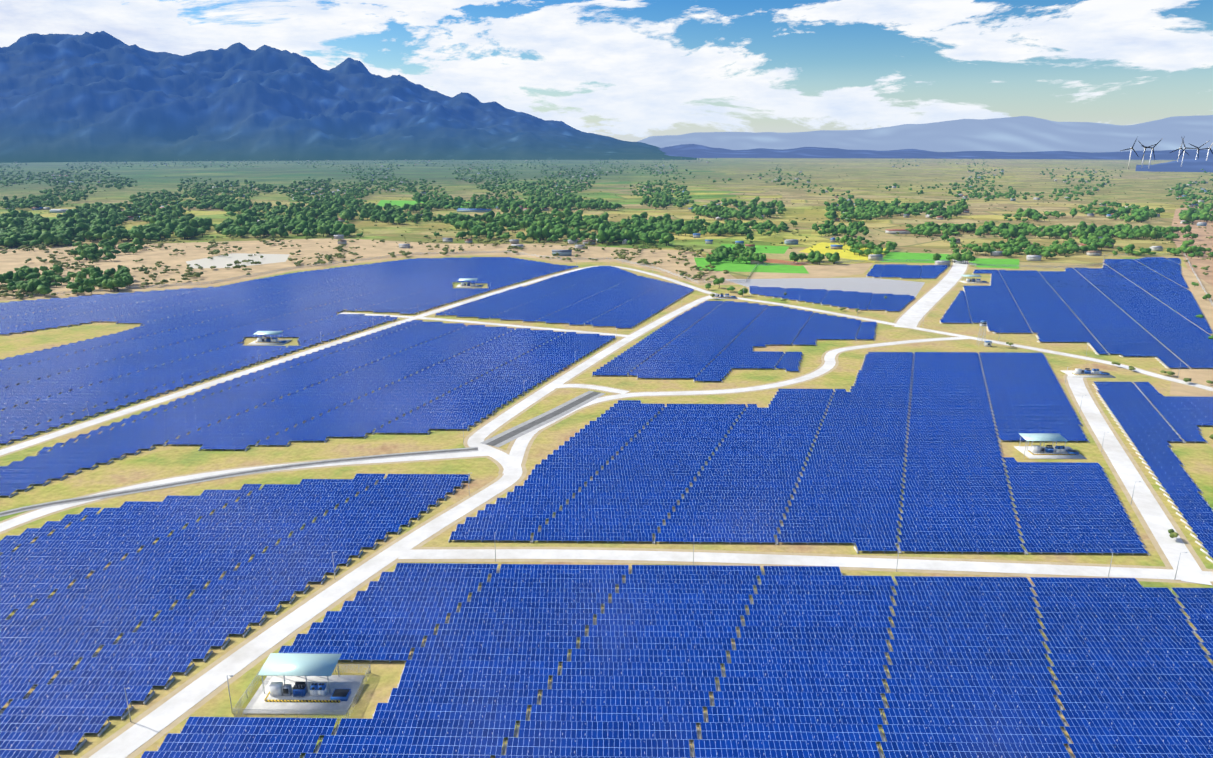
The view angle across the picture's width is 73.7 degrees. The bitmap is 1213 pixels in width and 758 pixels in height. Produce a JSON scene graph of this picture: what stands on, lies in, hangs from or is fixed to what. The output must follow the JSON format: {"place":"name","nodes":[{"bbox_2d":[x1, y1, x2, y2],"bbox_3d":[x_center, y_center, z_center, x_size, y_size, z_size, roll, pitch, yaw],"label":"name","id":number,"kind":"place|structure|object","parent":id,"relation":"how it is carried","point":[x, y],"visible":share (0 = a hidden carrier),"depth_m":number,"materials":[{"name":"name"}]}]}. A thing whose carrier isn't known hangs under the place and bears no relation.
{"place":"outdoors","nodes":[
{"label":"outdoors","id":0,"kind":"place"},
{"bbox_2d":[186,253,289,267],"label":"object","id":1,"kind":"structure","parent":0,"point":[221,261],"depth_m":821.50,"materials":[{"name":"beige"}]},
{"bbox_2d":[0,31,696,162],"bbox_3d":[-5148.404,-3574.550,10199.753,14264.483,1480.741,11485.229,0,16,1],"label":"mountain","id":2,"kind":"structure","parent":0,"point":[102,96],"depth_m":8028.12,"materials":[{"name":"blue stone"}]},
{"bbox_2d":[0,238,739,300],"bbox_3d":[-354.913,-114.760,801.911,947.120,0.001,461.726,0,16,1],"label":"soil","id":3,"kind":"structure","parent":0,"point":[10,260],"depth_m":843.86,"materials":[{"name":"beige soil"}]},
{"bbox_2d":[377,200,531,208],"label":"green field","id":4,"kind":"structure","parent":0,"point":[400,203],"depth_m":1652.07,"materials":[{"name":"green plant"}]},
{"bbox_2d":[0,160,1206,262],"bbox_3d":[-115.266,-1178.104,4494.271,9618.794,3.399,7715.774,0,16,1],"label":"village house roofs","id":5,"kind":"structure","parent":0,"point":[881,255],"depth_m":1072.94,"materials":[{"name":"grey"}]},
{"bbox_2d":[0,158,1207,265],"bbox_3d":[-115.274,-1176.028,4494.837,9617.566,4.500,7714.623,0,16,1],"label":"village house walls","id":6,"kind":"structure","parent":0,"point":[711,242],"depth_m":1072.28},
{"bbox_2d":[0,255,1212,757],"bbox_3d":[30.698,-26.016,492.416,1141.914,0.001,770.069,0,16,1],"label":"farm ground","id":7,"kind":"structure","parent":0,"point":[162,461],"depth_m":303.02,"materials":[{"name":"beige plant"}]},
{"bbox_2d":[0,447,477,516],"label":"ditch lining","id":8,"kind":"object","parent":7,"relation":"on","point":[231,476],"visible":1,"depth_m":283.38,"materials":[{"name":"grey concrete"}]},
{"bbox_2d":[0,450,487,531],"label":"road","id":9,"kind":"structure","parent":7,"relation":"on","point":[13,522],"depth_m":284.34,"materials":[{"name":"white concrete"}]},
{"bbox_2d":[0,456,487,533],"bbox_3d":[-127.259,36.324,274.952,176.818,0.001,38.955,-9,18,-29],"label":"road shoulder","id":10,"kind":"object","parent":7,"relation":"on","point":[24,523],"visible":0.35,"depth_m":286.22,"materials":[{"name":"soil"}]},
{"bbox_2d":[248,331,290,344],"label":"inverter station","id":11,"kind":"object","parent":7,"relation":"on","point":[267,341],"visible":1,"depth_m":475.17,"materials":[{"name":"concrete"}]},
{"bbox_2d":[227,653,370,718],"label":"inverter station","id":12,"kind":"object","parent":7,"relation":"on","point":[300,684],"visible":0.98,"depth_m":168.96,"materials":[{"name":"metal"}]},
{"bbox_2d":[124,310,651,721],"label":"utility poles","id":13,"kind":"object","parent":7,"relation":"on","point":[334,577],"visible":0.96,"depth_m":213.43,"materials":[{"name":"silver metal"}]},
{"bbox_2d":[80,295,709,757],"bbox_3d":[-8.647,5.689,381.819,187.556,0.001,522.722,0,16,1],"label":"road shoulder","id":14,"kind":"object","parent":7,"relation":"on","point":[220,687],"visible":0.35,"depth_m":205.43,"materials":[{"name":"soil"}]},
{"bbox_2d":[89,296,709,757],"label":"road","id":15,"kind":"structure","parent":7,"relation":"on","point":[149,726],"depth_m":207.62,"materials":[{"name":"white concrete"}]},
{"bbox_2d":[456,278,482,287],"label":"inverter station","id":16,"kind":"object","parent":7,"relation":"on","point":[472,285],"visible":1,"depth_m":667.92,"materials":[{"name":"concrete"}]},
{"bbox_2d":[344,312,626,337],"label":"road shoulder","id":17,"kind":"object","parent":7,"relation":"on","point":[492,325],"visible":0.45,"depth_m":525.05,"materials":[{"name":"soil"}]},
{"bbox_2d":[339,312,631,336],"bbox_3d":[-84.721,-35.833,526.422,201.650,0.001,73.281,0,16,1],"label":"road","id":18,"kind":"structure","parent":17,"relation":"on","point":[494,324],"depth_m":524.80,"materials":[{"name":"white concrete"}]},
{"bbox_2d":[481,391,605,446],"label":"channel lining","id":19,"kind":"object","parent":7,"relation":"on","point":[540,416],"visible":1,"depth_m":341.67,"materials":[{"name":"grey concrete"}]},
{"bbox_2d":[551,384,628,393],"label":"road","id":20,"kind":"structure","parent":7,"relation":"on","point":[592,387],"depth_m":387.22,"materials":[{"name":"white concrete"}]},
{"bbox_2d":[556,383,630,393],"bbox_3d":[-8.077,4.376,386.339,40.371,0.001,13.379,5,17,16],"label":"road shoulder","id":21,"kind":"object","parent":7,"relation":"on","point":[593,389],"visible":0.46,"depth_m":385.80,"materials":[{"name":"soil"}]},
{"bbox_2d":[0,259,1212,757],"bbox_3d":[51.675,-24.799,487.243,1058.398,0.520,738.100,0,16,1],"label":"table piers","id":22,"kind":"structure","parent":7,"relation":"on","point":[664,523],"depth_m":250.99,"materials":[{"name":"metal"}]},
{"bbox_2d":[0,322,1212,757],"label":"table legs","id":23,"kind":"object","parent":22,"relation":"on","point":[584,530],"visible":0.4,"depth_m":242.14,"materials":[{"name":"silver metal"}]},
{"bbox_2d":[0,257,1212,757],"bbox_3d":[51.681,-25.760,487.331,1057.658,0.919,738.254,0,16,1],"label":"solar tables","id":24,"kind":"object","parent":23,"relation":"on","point":[986,633],"visible":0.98,"depth_m":240.34,"materials":[{"name":"blue glass"}]},
{"bbox_2d":[0,265,1212,456],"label":"road shoulder","id":25,"kind":"object","parent":7,"relation":"on","point":[499,293],"visible":0.21,"depth_m":428.47,"materials":[{"name":"soil"}]},
{"bbox_2d":[13,251,1212,305],"bbox_3d":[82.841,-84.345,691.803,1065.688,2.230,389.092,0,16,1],"label":"perimeter fence","id":26,"kind":"object","parent":7,"relation":"on","point":[661,269],"visible":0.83,"depth_m":781.30,"materials":[{"name":"silver metal"}]},
{"bbox_2d":[86,260,1180,419],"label":"road poles","id":27,"kind":"object","parent":7,"relation":"on","point":[576,268],"visible":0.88,"depth_m":512.79,"materials":[{"name":"silver metal"}]},
{"bbox_2d":[708,293,737,298],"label":"inverter station","id":28,"kind":"object","parent":7,"relation":"on","point":[721,296],"visible":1,"depth_m":616.87,"materials":[{"name":"concrete"}]},
{"bbox_2d":[498,337,970,473],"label":"road shoulder","id":29,"kind":"object","parent":7,"relation":"on","point":[526,453],"visible":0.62,"depth_m":381.07,"materials":[{"name":"soil"}]},
{"bbox_2d":[502,337,972,473],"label":"road","id":30,"kind":"structure","parent":7,"relation":"on","point":[515,457],"depth_m":379.34,"materials":[{"name":"white concrete"}]},
{"bbox_2d":[494,532,1112,577],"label":"utility poles","id":31,"kind":"object","parent":7,"relation":"on","point":[896,568],"visible":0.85,"depth_m":219.29,"materials":[{"name":"silver metal"}]},
{"bbox_2d":[397,547,1212,583],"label":"road shoulder","id":32,"kind":"object","parent":7,"relation":"on","point":[786,553],"visible":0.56,"depth_m":224.72,"materials":[{"name":"soil"}]},
{"bbox_2d":[398,549,1212,580],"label":"road","id":33,"kind":"structure","parent":32,"relation":"on","point":[795,560],"depth_m":225.16,"materials":[{"name":"white concrete"}]},
{"bbox_2d":[891,259,968,327],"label":"road shoulder","id":34,"kind":"object","parent":7,"relation":"on","point":[923,317],"visible":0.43,"depth_m":615.10,"materials":[{"name":"soil"}]},
{"bbox_2d":[894,259,967,328],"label":"road","id":35,"kind":"structure","parent":7,"relation":"on","point":[912,316],"depth_m":614.81,"materials":[{"name":"white concrete"}]},
{"bbox_2d":[960,275,987,282],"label":"inverter station","id":36,"kind":"object","parent":7,"relation":"on","point":[972,280],"visible":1,"depth_m":687.70,"materials":[{"name":"concrete"}]},
{"bbox_2d":[976,320,991,346],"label":"guard tower","id":37,"kind":"structure","parent":7,"relation":"on","point":[985,343],"depth_m":466.24,"materials":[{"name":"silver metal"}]},
{"bbox_2d":[1014,433,1086,458],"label":"inverter station","id":38,"kind":"object","parent":7,"relation":"on","point":[1045,452],"visible":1,"depth_m":303.17,"materials":[{"name":"concrete"}]},
{"bbox_2d":[1060,368,1115,377],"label":"inverter station","id":39,"kind":"object","parent":7,"relation":"on","point":[1089,373],"visible":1,"depth_m":407.88,"materials":[{"name":"concrete"}]},
{"bbox_2d":[0,151,1212,278],"bbox_3d":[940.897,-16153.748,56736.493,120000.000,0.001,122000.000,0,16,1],"label":"grassland plain","id":40,"kind":"structure","parent":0,"point":[1022,175],"depth_m":2197.87,"materials":[{"name":"green plant"}]},
{"bbox_2d":[0,157,1212,213],"bbox_3d":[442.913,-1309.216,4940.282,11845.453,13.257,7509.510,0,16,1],"label":"trees","id":41,"kind":"object","parent":40,"relation":"on","point":[32,200],"visible":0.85,"depth_m":2067.20,"materials":[{"name":"green plant"}]},
{"bbox_2d":[0,162,1212,537],"bbox_3d":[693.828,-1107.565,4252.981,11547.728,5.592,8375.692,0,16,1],"label":"shrubs","id":42,"kind":"object","parent":40,"relation":"on","point":[20,294],"visible":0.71,"depth_m":847.66,"materials":[{"name":"green plant"}]},
{"bbox_2d":[1,204,1211,299],"bbox_3d":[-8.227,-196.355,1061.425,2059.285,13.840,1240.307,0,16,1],"label":"tree trunks","id":43,"kind":"object","parent":40,"relation":"on","point":[1015,253],"visible":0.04,"depth_m":1024.90,"materials":[{"name":"brown plant"}]},
{"bbox_2d":[0,195,1212,338],"bbox_3d":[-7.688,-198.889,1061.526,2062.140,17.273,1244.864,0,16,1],"label":"trees","id":44,"kind":"object","parent":43,"relation":"on","point":[22,227],"visible":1,"depth_m":1083.34,"materials":[{"name":"green plant"}]},
{"bbox_2d":[705,253,806,265],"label":"red field","id":45,"kind":"structure","parent":40,"relation":"on","point":[776,261],"depth_m":807.27,"materials":[{"name":"red plant"}]},
{"bbox_2d":[1121,138,1138,168],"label":"wind turbine","id":46,"kind":"object","parent":40,"relation":"on","point":[1130,153],"visible":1,"depth_m":4171.51,"materials":[{"name":"white metal"}]},
{"bbox_2d":[1138,141,1155,167],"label":"wind turbine","id":47,"kind":"object","parent":40,"relation":"on","point":[1144,153],"visible":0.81,"depth_m":4275.40,"materials":[{"name":"white metal"}]},
{"bbox_2d":[1143,138,1162,168],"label":"wind turbine","id":48,"kind":"object","parent":40,"relation":"on","point":[1151,153],"visible":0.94,"depth_m":4072.69,"materials":[{"name":"white metal"}]},
{"bbox_2d":[1170,138,1188,161],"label":"wind turbine","id":49,"kind":"object","parent":40,"relation":"on","point":[1179,151],"visible":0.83,"depth_m":4271.25,"materials":[{"name":"white metal"}]},
{"bbox_2d":[1177,138,1197,165],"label":"wind turbine","id":50,"kind":"object","parent":40,"relation":"on","point":[1184,152],"visible":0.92,"depth_m":3973.07,"materials":[{"name":"white metal"}]},
{"bbox_2d":[1190,140,1209,159],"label":"wind turbine","id":51,"kind":"object","parent":40,"relation":"on","point":[1198,150],"visible":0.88,"depth_m":4268.50,"materials":[{"name":"white metal"}]},
{"bbox_2d":[1197,143,1212,160],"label":"wind turbine","id":52,"kind":"object","parent":40,"relation":"on","point":[1208,151],"visible":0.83,"depth_m":4162.78,"materials":[{"name":"white metal"}]},
{"bbox_2d":[0,266,1212,455],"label":"road","id":53,"kind":"structure","parent":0,"point":[86,424],"depth_m":440.42,"materials":[{"name":"white concrete"}]},
{"bbox_2d":[0,0,1212,141],"label":"sky","id":54,"kind":"structure","parent":0,"point":[625,70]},
{"bbox_2d":[694,257,808,273],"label":"green field","id":55,"kind":"structure","parent":0,"point":[734,266],"depth_m":773.75,"materials":[{"name":"green plant"}]},
{"bbox_2d":[721,244,788,253],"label":"green field","id":56,"kind":"structure","parent":0,"point":[772,249],"depth_m":918.76,"materials":[{"name":"green plant"}]},
{"bbox_2d":[750,263,873,278],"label":"soil","id":57,"kind":"structure","parent":0,"point":[824,271],"depth_m":742.90,"materials":[{"name":"beige soil"}]},
{"bbox_2d":[725,277,924,296],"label":"bare field","id":58,"kind":"structure","parent":0,"point":[885,286],"depth_m":677.97,"materials":[{"name":"grey soil"}]},
{"bbox_2d":[799,242,886,261],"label":"yellow field","id":59,"kind":"structure","parent":0,"point":[823,249],"depth_m":896.67,"materials":[{"name":"yellow plant"}]},
{"bbox_2d":[880,252,949,262],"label":"green field","id":60,"kind":"structure","parent":0,"point":[909,257],"depth_m":843.85,"materials":[{"name":"green plant"}]},
{"bbox_2d":[637,115,1212,151],"bbox_3d":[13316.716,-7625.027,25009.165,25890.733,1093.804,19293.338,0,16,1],"label":"mountain range","id":61,"kind":"structure","parent":0,"point":[1021,134],"depth_m":23085.65,"materials":[{"name":"blue stone"}]},
{"bbox_2d":[659,144,1212,159],"bbox_3d":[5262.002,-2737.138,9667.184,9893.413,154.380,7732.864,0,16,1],"label":"distant hills","id":62,"kind":"structure","parent":0,"point":[692,150],"depth_m":9127.22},
{"bbox_2d":[969,258,1018,268],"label":"green field","id":63,"kind":"structure","parent":0,"point":[988,261],"depth_m":807.28,"materials":[{"name":"green plant"}]},
{"bbox_2d":[1063,374,1212,585],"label":"road shoulder","id":64,"kind":"object","parent":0,"point":[1163,557],"visible":0.37,"depth_m":272.77,"materials":[{"name":"soil"}]},
{"bbox_2d":[1065,368,1186,577],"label":"utility poles","id":65,"kind":"object","parent":64,"relation":"on","point":[1134,485],"visible":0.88,"depth_m":259.64,"materials":[{"name":"silver metal"}]},
{"bbox_2d":[1067,375,1211,584],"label":"road","id":66,"kind":"structure","parent":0,"point":[1158,522],"depth_m":268.70,"materials":[{"name":"white concrete"}]},
{"bbox_2d":[1135,157,1212,171],"bbox_3d":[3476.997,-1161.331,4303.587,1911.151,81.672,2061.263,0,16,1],"label":"lake","id":67,"kind":"structure","parent":0,"point":[1194,165],"depth_m":4024.74,"materials":[{"name":"blue liquid"}]},
{"bbox_2d":[1170,266,1212,446],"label":"soil","id":68,"kind":"structure","parent":0,"point":[1201,375],"depth_m":418.84,"materials":[{"name":"beige soil"}]},
{"bbox_2d":[1171,207,1212,285],"bbox_3d":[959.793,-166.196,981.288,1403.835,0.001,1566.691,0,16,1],"label":"soil","id":69,"kind":"structure","parent":0,"point":[1202,235],"depth_m":976.57,"materials":[{"name":"brown soil"}]}
]}

